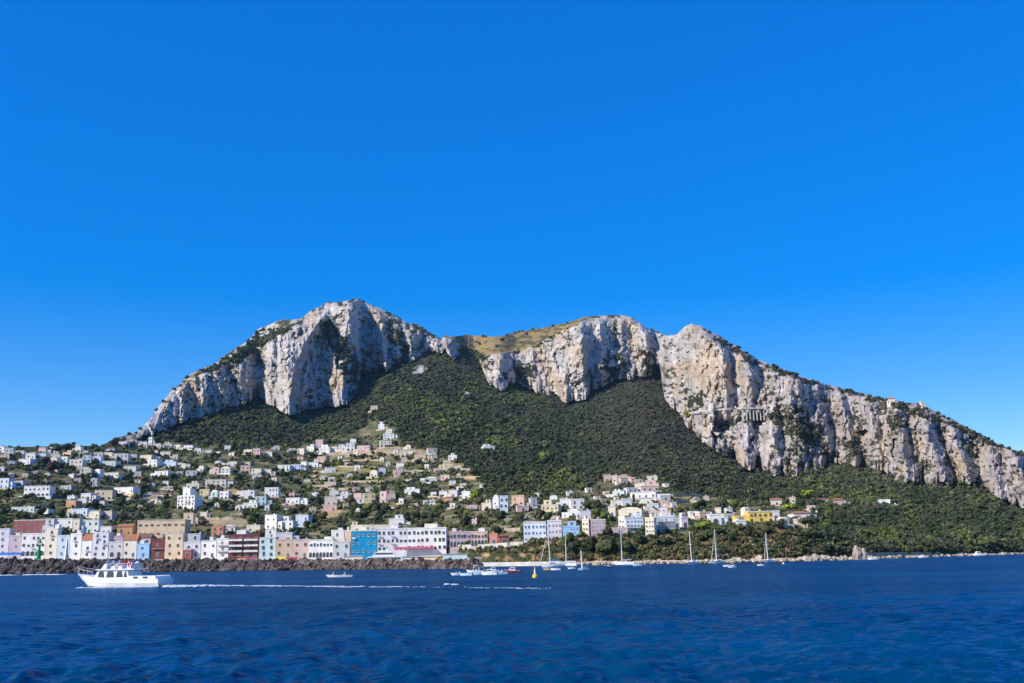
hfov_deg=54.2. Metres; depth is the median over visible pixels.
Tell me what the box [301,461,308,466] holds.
house
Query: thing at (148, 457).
house
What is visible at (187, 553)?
annex
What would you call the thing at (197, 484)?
house
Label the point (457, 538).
building
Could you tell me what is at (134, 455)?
house
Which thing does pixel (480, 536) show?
building
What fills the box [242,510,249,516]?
tree
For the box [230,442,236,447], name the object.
tree
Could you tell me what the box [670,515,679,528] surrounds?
house
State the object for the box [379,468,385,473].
house
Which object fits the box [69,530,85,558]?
building
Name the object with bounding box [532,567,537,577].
buoy
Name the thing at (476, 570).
motorboat
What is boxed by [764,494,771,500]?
tree
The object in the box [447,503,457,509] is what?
house
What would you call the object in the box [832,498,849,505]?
house
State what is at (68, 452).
house
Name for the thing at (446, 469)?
terrace wall
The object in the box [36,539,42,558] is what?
beacon tower
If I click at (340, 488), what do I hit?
terrace wall
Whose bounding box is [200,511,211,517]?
house
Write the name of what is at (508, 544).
retaining wall
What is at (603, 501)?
house
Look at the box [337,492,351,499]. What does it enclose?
house
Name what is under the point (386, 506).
tree
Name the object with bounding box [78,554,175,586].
motor cruiser
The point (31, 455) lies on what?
house
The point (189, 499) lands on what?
palazzo
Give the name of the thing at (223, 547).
building
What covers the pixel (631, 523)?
building
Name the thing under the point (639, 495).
house
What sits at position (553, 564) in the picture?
sailboat
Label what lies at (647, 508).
house
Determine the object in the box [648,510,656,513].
house
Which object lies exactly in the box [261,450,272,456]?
house
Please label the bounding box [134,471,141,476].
house
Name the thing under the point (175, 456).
house
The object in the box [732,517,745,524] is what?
house
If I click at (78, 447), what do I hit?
house
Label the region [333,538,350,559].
building
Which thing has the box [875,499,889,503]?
house
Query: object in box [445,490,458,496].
house
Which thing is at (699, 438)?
cliff scrub
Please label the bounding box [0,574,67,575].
breaking foam
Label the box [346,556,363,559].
quay shed
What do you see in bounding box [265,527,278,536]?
house
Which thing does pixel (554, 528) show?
building
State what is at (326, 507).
house
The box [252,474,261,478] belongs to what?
house
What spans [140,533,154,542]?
building
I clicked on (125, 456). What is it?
house
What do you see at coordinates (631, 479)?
house
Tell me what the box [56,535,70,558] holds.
building
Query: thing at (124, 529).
cottage
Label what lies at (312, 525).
tree
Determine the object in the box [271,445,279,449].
house
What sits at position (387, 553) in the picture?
motor yacht
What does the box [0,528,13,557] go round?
building
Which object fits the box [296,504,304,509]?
tree
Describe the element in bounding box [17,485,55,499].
villa
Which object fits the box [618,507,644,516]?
house
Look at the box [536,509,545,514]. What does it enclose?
tree
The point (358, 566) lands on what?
boulder
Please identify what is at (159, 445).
house
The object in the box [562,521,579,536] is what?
building
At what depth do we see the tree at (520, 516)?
568.51 m
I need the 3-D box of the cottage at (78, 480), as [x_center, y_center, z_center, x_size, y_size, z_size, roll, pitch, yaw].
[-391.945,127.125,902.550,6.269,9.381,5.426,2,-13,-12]
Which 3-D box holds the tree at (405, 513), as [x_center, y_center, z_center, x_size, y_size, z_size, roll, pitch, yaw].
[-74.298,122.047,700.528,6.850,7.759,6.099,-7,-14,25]
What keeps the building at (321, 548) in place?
on the hillside
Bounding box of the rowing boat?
[326,575,352,576]
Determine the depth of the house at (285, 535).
648.39 m
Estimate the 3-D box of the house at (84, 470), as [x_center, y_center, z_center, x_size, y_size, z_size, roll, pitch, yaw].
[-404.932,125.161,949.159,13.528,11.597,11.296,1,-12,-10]
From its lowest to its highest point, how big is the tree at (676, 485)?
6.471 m
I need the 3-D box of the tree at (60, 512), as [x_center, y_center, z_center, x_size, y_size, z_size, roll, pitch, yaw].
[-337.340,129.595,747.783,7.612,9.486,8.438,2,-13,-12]
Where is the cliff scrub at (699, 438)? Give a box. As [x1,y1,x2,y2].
[133,304,1023,505]
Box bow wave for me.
[77,586,166,587]
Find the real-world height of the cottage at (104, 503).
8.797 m
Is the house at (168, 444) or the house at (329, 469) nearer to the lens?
the house at (329, 469)
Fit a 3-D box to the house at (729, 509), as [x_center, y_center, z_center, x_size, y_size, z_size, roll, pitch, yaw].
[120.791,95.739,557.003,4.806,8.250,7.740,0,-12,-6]
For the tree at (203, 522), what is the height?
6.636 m
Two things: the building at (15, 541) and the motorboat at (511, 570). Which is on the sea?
the motorboat at (511, 570)
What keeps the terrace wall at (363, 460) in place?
on the hillside
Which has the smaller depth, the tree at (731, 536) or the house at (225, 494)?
the tree at (731, 536)
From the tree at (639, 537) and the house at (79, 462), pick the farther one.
the house at (79, 462)
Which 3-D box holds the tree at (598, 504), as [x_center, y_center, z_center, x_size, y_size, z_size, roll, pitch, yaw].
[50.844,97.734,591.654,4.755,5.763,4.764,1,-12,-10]
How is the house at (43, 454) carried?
on the hillside
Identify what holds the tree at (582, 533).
on the hillside
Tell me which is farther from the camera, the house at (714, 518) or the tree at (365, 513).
the tree at (365, 513)
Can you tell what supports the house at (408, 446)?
on the hillside
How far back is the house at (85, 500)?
805.26 m
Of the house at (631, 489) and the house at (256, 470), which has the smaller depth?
the house at (631, 489)
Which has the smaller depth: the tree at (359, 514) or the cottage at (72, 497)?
the tree at (359, 514)
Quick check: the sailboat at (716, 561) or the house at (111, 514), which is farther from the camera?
the house at (111, 514)
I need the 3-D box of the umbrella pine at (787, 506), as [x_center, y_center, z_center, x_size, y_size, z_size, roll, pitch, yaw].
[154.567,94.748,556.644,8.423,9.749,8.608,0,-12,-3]
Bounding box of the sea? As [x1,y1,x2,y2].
[0,554,1023,682]
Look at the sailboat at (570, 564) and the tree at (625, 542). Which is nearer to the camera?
the sailboat at (570, 564)
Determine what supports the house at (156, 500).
on the hillside
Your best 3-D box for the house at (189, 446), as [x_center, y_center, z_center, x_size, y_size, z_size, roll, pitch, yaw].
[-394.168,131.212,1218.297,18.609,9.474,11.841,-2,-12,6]
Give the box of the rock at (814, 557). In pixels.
[804,553,823,560]
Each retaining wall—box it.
[448,542,522,549]
[689,408,741,413]
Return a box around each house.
[0,446,6,452]
[0,454,12,458]
[0,478,15,488]
[4,447,19,455]
[4,460,16,465]
[11,506,54,513]
[14,481,29,487]
[16,450,25,455]
[18,458,37,466]
[25,452,37,458]
[37,453,49,459]
[38,447,51,452]
[42,519,57,532]
[49,451,61,457]
[50,457,60,462]
[54,517,77,530]
[60,484,74,489]
[61,456,69,464]
[63,450,79,458]
[66,499,82,508]
[69,459,86,466]
[71,507,94,516]
[72,445,83,453]
[72,519,83,532]
[77,467,92,475]
[78,498,92,506]
[79,454,92,462]
[81,493,99,500]
[81,518,103,532]
[86,509,102,519]
[91,477,99,486]
[93,451,104,455]
[93,456,104,463]
[94,469,104,477]
[95,489,116,500]
[100,526,114,531]
[101,461,120,467]
[103,510,117,519]
[104,452,115,458]
[104,472,123,479]
[114,487,139,496]
[115,453,130,463]
[118,441,129,446]
[119,466,137,471]
[131,453,139,460]
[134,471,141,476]
[138,441,148,447]
[140,454,154,460]
[143,459,161,467]
[148,436,154,444]
[149,499,162,503]
[151,471,173,475]
[152,443,164,448]
[159,460,186,468]
[160,451,172,454]
[160,485,173,489]
[164,442,174,448]
[170,454,179,458]
[175,444,183,448]
[180,445,195,449]
[182,481,201,488]
[183,512,198,524]
[186,470,201,476]
[194,448,203,452]
[197,465,205,470]
[199,488,210,498]
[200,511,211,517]
[202,479,234,487]
[209,490,219,498]
[210,467,220,473]
[218,467,233,474]
[219,490,231,498]
[224,461,241,465]
[225,525,237,531]
[237,500,259,508]
[238,465,250,473]
[241,489,256,498]
[242,449,252,454]
[246,523,262,532]
[251,468,262,474]
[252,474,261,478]
[253,448,261,454]
[255,495,272,504]
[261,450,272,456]
[263,469,275,474]
[265,487,280,497]
[265,513,283,529]
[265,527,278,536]
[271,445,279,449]
[276,531,300,538]
[277,465,291,470]
[282,497,309,504]
[282,516,297,530]
[291,464,306,470]
[295,514,311,526]
[297,448,306,454]
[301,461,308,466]
[307,444,316,451]
[309,462,322,466]
[309,506,316,512]
[314,456,329,462]
[316,439,323,446]
[317,445,330,454]
[320,482,337,488]
[322,467,334,472]
[323,496,343,506]
[323,504,336,511]
[329,489,341,495]
[331,446,337,451]
[336,444,345,451]
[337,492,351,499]
[341,443,354,452]
[345,522,363,540]
[352,487,359,492]
[353,445,371,453]
[353,493,362,499]
[357,492,374,503]
[364,524,395,529]
[366,470,379,479]
[368,406,378,412]
[376,422,387,430]
[379,440,393,448]
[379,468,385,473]
[379,491,388,502]
[383,433,397,439]
[385,428,393,433]
[387,490,395,501]
[389,515,410,525]
[393,467,407,476]
[396,462,404,467]
[396,498,404,504]
[400,450,412,455]
[403,444,411,448]
[404,487,421,494]
[412,454,427,459]
[422,476,438,484]
[427,447,436,454]
[428,455,437,459]
[428,492,437,497]
[429,498,434,504]
[437,490,448,497]
[439,463,452,469]
[441,474,450,479]
[441,497,453,500]
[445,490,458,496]
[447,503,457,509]
[448,453,457,459]
[456,483,467,489]
[459,490,471,500]
[466,505,479,510]
[481,444,494,449]
[481,500,492,509]
[509,495,525,507]
[514,504,528,511]
[527,496,537,507]
[550,495,558,499]
[556,497,569,507]
[562,509,580,518]
[567,499,587,509]
[576,509,590,520]
[599,497,607,505]
[603,475,610,482]
[606,489,624,496]
[608,504,615,516]
[610,497,621,505]
[612,476,617,482]
[612,525,626,534]
[615,476,627,484]
[617,498,631,506]
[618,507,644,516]
[624,487,637,493]
[628,476,635,481]
[630,490,670,499]
[634,482,645,486]
[636,498,653,503]
[637,484,661,491]
[643,504,650,510]
[645,480,658,485]
[647,475,656,480]
[647,502,663,509]
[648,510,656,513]
[654,493,672,501]
[657,510,673,515]
[660,501,669,506]
[660,504,667,510]
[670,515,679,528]
[679,513,687,527]
[687,511,698,517]
[691,510,710,519]
[707,512,726,524]
[714,507,721,512]
[721,513,733,521]
[724,506,734,513]
[732,509,772,522]
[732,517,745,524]
[740,507,750,514]
[769,498,781,505]
[772,510,779,520]
[776,517,793,528]
[788,511,816,517]
[789,496,795,503]
[793,516,807,527]
[805,505,817,511]
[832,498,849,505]
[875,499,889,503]
[887,397,894,407]
[919,401,925,407]
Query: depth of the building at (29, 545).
598.86 m
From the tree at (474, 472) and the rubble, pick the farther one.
the tree at (474, 472)
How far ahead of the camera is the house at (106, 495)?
845.10 m
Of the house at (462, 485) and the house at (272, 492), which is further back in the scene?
the house at (272, 492)
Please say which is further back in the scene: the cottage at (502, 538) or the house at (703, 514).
the house at (703, 514)
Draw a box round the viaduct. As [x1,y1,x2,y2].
[741,407,764,420]
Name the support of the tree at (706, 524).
on the hillside
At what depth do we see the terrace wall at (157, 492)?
912.31 m
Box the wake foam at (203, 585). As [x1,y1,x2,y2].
[162,584,254,586]
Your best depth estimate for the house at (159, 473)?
1012.42 m
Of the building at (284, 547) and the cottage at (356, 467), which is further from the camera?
the cottage at (356, 467)
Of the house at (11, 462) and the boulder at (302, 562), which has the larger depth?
the house at (11, 462)
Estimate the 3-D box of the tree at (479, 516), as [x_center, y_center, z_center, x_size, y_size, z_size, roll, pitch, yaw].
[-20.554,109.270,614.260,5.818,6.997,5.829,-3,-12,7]
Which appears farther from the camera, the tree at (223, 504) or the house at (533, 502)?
the tree at (223, 504)
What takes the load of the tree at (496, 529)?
on the hillside
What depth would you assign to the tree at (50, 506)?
764.47 m
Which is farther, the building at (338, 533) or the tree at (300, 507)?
the tree at (300, 507)
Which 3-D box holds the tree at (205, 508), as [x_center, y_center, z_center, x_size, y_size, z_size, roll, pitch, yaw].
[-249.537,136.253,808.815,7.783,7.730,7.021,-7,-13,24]
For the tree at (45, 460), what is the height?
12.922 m
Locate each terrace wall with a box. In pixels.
[26,504,59,506]
[144,492,169,493]
[204,499,240,501]
[205,517,235,519]
[328,487,351,489]
[330,459,379,460]
[346,480,383,482]
[404,460,449,462]
[445,468,469,470]
[458,476,479,478]
[504,528,519,531]
[524,515,559,518]
[671,494,699,496]
[676,499,699,502]
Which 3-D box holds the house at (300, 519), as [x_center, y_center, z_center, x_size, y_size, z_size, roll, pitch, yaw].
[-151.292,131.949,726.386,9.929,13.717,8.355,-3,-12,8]
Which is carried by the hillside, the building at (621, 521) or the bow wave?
the building at (621, 521)
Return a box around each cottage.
[67,494,77,498]
[68,473,76,477]
[74,477,81,483]
[99,500,107,505]
[117,524,136,534]
[134,479,141,482]
[211,524,225,535]
[235,506,241,510]
[354,465,360,470]
[471,517,478,524]
[489,531,498,543]
[497,534,508,542]
[584,488,591,492]
[669,502,676,506]
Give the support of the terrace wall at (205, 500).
on the hillside
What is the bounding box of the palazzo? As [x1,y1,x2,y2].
[177,488,202,508]
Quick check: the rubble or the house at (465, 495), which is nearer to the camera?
the rubble
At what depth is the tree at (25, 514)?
739.30 m
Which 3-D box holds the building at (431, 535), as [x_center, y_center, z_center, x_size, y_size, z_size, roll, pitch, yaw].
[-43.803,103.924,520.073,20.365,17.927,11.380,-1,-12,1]
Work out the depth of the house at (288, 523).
705.68 m
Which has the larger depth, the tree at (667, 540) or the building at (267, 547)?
the building at (267, 547)
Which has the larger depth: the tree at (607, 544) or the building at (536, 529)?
the building at (536, 529)
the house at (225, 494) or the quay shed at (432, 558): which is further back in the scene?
the house at (225, 494)
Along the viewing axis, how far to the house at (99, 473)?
955.52 m
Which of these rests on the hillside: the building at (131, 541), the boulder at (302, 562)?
the building at (131, 541)
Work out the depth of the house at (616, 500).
593.47 m
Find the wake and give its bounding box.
[168,585,540,588]
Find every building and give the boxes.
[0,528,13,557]
[8,533,21,558]
[13,519,45,533]
[20,533,45,558]
[44,524,61,558]
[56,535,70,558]
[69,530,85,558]
[81,534,92,558]
[91,532,113,558]
[108,540,123,558]
[114,533,123,540]
[123,534,140,558]
[137,519,190,537]
[137,541,151,558]
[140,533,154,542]
[151,537,164,558]
[164,533,187,558]
[183,542,200,558]
[187,532,204,541]
[201,537,216,558]
[216,535,228,558]
[229,530,264,559]
[259,534,278,559]
[275,539,292,559]
[292,537,308,559]
[309,537,336,559]
[331,528,344,540]
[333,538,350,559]
[351,527,377,558]
[377,525,406,556]
[407,524,447,555]
[449,528,470,553]
[471,528,487,549]
[499,495,507,514]
[523,521,547,542]
[547,516,561,539]
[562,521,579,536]
[582,516,590,536]
[590,517,605,535]
[618,516,628,526]
[624,513,643,531]
[644,514,656,535]
[655,512,675,532]
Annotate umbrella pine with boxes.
[782,503,796,512]
[798,517,813,528]
[800,489,816,499]
[801,529,818,542]
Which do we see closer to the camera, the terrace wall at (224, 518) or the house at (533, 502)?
the house at (533, 502)
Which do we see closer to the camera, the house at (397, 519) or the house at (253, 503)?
the house at (397, 519)
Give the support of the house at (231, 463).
on the hillside
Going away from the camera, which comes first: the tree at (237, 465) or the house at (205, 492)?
the house at (205, 492)
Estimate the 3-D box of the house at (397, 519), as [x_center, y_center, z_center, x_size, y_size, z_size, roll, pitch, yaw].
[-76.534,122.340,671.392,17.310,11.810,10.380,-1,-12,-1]
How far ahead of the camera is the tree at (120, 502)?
820.43 m
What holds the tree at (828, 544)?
on the hillside
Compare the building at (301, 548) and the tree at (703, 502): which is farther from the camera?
the tree at (703, 502)
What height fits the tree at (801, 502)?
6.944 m
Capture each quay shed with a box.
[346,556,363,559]
[413,556,438,560]
[443,553,467,559]
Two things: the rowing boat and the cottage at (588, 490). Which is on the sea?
the rowing boat
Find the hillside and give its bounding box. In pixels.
[0,298,1023,564]
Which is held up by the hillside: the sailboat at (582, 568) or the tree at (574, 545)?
the tree at (574, 545)
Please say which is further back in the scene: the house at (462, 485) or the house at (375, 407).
the house at (375, 407)
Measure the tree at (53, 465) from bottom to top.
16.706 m
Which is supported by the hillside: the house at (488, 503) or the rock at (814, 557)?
the house at (488, 503)
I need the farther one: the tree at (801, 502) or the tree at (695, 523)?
the tree at (801, 502)
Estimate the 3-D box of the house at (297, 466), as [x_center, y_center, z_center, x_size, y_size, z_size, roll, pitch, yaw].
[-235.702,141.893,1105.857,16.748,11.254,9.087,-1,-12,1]
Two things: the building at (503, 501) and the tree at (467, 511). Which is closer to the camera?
the building at (503, 501)
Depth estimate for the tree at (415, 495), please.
791.99 m
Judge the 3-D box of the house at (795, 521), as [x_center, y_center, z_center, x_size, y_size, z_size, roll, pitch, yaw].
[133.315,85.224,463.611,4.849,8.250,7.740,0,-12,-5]
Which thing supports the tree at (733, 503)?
on the hillside
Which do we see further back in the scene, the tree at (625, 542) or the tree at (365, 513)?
the tree at (365, 513)
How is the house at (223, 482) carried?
on the hillside
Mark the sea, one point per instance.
(955, 619)
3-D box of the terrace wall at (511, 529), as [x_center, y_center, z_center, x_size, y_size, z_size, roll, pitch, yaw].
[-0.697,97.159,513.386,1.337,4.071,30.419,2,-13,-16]
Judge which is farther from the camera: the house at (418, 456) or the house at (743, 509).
the house at (418, 456)
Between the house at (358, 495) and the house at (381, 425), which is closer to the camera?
the house at (358, 495)
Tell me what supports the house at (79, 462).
on the hillside
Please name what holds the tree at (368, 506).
on the hillside
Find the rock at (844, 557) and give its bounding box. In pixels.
[839,555,847,559]
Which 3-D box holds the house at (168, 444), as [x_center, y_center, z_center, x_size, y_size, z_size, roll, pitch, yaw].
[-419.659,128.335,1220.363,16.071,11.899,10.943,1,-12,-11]
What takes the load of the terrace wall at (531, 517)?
on the hillside
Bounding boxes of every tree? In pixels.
[0,508,7,514]
[13,511,21,516]
[19,511,29,518]
[36,507,46,514]
[40,456,50,464]
[46,503,55,508]
[47,460,62,472]
[56,508,65,517]
[60,443,71,449]
[90,500,98,506]
[114,498,124,505]
[119,513,127,520]
[129,503,137,508]
[131,494,139,500]
[141,483,149,488]
[143,502,153,509]
[156,506,163,512]
[161,500,170,504]
[182,476,190,482]
[198,505,208,510]
[199,520,207,524]
[219,500,228,508]
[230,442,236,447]
[230,494,237,498]
[235,463,242,468]
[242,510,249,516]
[246,515,255,521]
[249,512,259,517]
[258,528,264,533]
[265,480,274,485]
[273,505,280,510]
[280,471,289,476]
[289,508,297,514]
[289,527,300,535]
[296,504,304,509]
[303,520,309,528]
[309,523,316,527]
[312,516,317,522]
[314,496,322,504]
[317,511,327,518]
[323,462,330,465]
[337,523,345,528]
[346,497,355,503]
[349,501,357,506]
[354,512,362,517]
[361,510,369,515]
[362,503,372,509]
[373,503,381,510]
[375,509,385,515]
[375,514,381,520]
[380,483,386,488]
[381,503,390,510]
[394,489,400,495]
[401,510,410,515]
[411,491,420,498]
[411,510,420,517]
[416,521,425,527]
[420,513,426,518]
[424,517,433,523]
[426,512,434,517]
[427,484,434,488]
[459,517,468,524]
[463,508,470,514]
[469,469,477,474]
[469,490,480,498]
[474,497,483,504]
[474,514,482,520]
[480,519,489,524]
[491,525,501,532]
[496,513,504,519]
[514,513,524,519]
[532,512,542,519]
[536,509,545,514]
[538,450,551,462]
[543,512,552,519]
[558,539,567,544]
[564,532,574,540]
[567,539,580,552]
[578,531,585,536]
[580,536,597,551]
[582,500,590,507]
[591,508,600,515]
[594,502,601,507]
[595,537,614,555]
[600,511,611,519]
[602,528,612,535]
[615,537,631,551]
[633,532,646,542]
[649,537,660,545]
[661,536,671,546]
[672,483,679,487]
[692,502,700,508]
[692,521,699,527]
[696,535,704,541]
[698,520,712,529]
[700,499,705,505]
[701,530,708,535]
[714,498,727,508]
[715,527,725,533]
[722,489,730,494]
[726,533,734,539]
[728,499,739,508]
[743,525,754,536]
[759,493,764,499]
[760,525,770,533]
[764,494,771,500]
[774,518,785,527]
[795,500,805,505]
[822,540,830,546]
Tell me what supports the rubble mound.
in the sea
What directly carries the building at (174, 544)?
on the hillside
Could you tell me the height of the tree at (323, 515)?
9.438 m
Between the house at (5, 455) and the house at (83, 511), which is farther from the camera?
the house at (5, 455)
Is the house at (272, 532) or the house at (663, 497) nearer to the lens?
the house at (663, 497)
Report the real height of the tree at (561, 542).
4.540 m
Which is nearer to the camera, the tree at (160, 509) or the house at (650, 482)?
the house at (650, 482)
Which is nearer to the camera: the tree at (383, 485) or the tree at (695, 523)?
the tree at (695, 523)
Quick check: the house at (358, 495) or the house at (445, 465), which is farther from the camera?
the house at (445, 465)
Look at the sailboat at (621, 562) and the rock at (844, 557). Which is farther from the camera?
the rock at (844, 557)
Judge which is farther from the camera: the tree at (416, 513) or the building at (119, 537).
the tree at (416, 513)
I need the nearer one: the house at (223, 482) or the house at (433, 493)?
the house at (433, 493)
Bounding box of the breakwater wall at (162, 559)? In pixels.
[18,559,401,560]
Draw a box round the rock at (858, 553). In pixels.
[852,545,866,559]
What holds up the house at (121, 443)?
on the hillside
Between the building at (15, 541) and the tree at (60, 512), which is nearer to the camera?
the building at (15, 541)
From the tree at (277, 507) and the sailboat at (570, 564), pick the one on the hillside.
the tree at (277, 507)
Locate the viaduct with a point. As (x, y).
(753, 409)
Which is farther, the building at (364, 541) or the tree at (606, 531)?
the building at (364, 541)
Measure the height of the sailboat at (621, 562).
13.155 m
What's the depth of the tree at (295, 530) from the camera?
660.36 m
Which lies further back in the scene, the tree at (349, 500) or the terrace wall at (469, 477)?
the terrace wall at (469, 477)
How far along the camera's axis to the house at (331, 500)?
847.93 m
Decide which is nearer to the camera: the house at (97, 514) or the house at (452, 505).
the house at (452, 505)
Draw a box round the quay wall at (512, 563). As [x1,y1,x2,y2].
[481,561,575,565]
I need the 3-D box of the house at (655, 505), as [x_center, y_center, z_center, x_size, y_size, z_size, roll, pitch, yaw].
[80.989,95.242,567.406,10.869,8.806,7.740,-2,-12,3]
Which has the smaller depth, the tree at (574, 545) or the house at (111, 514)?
the tree at (574, 545)
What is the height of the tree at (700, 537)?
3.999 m
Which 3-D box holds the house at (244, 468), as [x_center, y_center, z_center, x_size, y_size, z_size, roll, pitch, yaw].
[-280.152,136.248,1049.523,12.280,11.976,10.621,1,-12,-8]
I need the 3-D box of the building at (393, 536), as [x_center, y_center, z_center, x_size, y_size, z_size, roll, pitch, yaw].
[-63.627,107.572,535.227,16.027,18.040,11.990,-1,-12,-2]
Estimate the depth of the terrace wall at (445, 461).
1020.61 m
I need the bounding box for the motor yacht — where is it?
[366,547,402,559]
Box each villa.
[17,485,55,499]
[541,500,560,512]
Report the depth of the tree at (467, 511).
656.34 m
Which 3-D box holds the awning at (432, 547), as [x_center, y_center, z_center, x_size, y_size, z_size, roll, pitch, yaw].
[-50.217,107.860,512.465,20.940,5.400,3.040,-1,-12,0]
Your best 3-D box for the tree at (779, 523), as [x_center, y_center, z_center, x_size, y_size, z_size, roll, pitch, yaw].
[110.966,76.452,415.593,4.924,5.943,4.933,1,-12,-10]
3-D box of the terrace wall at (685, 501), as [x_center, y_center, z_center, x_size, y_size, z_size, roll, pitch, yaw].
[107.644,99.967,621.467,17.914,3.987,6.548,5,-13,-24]
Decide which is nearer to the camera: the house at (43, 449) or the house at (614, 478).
the house at (614, 478)
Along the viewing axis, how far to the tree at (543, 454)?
1000.62 m
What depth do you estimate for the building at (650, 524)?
419.17 m
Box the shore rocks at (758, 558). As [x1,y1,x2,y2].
[529,552,1023,564]
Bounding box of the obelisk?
[63,538,68,559]
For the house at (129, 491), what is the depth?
887.28 m
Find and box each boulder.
[229,565,236,570]
[300,559,308,565]
[314,557,321,563]
[325,564,333,569]
[355,562,361,569]
[388,557,395,562]
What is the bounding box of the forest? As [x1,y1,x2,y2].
[2,326,1023,553]
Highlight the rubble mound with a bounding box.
[0,560,483,573]
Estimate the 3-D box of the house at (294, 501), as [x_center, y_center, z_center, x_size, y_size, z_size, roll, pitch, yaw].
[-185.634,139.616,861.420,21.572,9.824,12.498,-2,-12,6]
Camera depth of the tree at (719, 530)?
406.57 m
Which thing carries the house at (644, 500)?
on the hillside
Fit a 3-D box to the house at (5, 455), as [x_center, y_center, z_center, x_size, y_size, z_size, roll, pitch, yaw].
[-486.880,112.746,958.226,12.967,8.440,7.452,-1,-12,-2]
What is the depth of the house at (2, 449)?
979.64 m
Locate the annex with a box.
[183,547,192,558]
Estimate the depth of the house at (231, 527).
701.35 m
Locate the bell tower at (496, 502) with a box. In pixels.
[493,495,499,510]
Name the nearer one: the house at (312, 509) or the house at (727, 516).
the house at (727, 516)
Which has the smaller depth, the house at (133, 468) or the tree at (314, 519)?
the tree at (314, 519)
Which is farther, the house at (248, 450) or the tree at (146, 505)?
the house at (248, 450)
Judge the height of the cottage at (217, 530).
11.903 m
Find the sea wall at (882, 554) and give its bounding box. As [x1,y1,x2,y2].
[867,552,939,556]
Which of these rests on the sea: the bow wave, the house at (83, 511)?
the bow wave
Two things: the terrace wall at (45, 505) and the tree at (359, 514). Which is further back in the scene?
the terrace wall at (45, 505)
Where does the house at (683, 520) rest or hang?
on the hillside
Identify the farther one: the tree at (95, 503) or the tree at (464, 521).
the tree at (95, 503)
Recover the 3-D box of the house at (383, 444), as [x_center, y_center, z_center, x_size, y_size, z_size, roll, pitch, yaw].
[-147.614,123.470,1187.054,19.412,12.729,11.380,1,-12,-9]
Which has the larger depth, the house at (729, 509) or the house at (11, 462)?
the house at (11, 462)
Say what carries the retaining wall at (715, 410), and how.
on the hillside
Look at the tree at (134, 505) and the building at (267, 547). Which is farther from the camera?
the tree at (134, 505)
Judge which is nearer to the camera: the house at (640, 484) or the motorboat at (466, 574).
the motorboat at (466, 574)
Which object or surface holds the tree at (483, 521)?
on the hillside
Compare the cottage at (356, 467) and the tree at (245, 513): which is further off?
the cottage at (356, 467)
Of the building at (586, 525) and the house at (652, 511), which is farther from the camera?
the house at (652, 511)
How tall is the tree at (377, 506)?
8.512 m
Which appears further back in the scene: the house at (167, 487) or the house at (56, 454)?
the house at (56, 454)
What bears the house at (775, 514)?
on the hillside
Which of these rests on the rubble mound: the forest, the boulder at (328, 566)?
the boulder at (328, 566)
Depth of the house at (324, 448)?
1245.96 m
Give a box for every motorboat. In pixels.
[460,572,472,575]
[467,565,482,572]
[471,566,484,574]
[481,569,497,574]
[504,567,520,572]
[972,551,984,555]
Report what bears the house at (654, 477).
on the hillside
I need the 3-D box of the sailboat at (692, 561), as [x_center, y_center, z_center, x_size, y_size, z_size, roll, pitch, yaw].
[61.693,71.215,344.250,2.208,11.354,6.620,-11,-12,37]
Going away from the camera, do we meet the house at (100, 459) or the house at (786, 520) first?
the house at (786, 520)
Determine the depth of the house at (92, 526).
699.46 m
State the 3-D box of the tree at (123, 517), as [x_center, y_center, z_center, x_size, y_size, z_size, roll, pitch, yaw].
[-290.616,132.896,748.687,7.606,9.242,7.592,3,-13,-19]
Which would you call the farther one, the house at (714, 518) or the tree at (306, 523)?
the tree at (306, 523)
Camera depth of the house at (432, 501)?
762.80 m
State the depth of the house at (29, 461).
940.08 m
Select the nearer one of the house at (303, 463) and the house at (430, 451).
the house at (430, 451)
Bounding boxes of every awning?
[0,552,26,558]
[393,546,433,551]
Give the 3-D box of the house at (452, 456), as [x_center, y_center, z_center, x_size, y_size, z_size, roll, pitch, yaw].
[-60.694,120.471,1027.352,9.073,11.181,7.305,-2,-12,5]
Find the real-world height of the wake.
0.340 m
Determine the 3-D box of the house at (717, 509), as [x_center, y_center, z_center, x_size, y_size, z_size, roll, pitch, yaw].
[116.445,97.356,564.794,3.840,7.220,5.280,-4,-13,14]
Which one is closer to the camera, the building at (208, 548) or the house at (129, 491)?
the building at (208, 548)
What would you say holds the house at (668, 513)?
on the hillside
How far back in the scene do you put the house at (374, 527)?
557.11 m
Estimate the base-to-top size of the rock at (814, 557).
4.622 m
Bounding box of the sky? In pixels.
[0,0,1023,451]
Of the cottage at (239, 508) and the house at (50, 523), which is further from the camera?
the cottage at (239, 508)
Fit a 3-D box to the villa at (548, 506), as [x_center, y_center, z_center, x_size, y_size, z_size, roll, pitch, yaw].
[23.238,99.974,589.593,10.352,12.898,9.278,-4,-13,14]
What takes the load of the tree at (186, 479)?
on the hillside
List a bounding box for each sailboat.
[540,530,565,566]
[564,532,577,565]
[578,551,588,569]
[612,529,634,564]
[688,532,698,563]
[711,530,725,563]
[764,533,773,561]
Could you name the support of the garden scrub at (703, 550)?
on the hillside
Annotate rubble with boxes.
[0,558,483,573]
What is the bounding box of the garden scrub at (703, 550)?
[0,435,851,559]
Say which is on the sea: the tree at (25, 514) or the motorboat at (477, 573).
the motorboat at (477, 573)
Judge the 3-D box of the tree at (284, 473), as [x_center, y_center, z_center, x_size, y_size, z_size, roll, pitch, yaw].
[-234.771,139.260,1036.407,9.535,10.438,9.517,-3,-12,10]
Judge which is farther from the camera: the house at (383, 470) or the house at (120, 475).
the house at (383, 470)
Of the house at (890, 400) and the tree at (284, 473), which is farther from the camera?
the house at (890, 400)

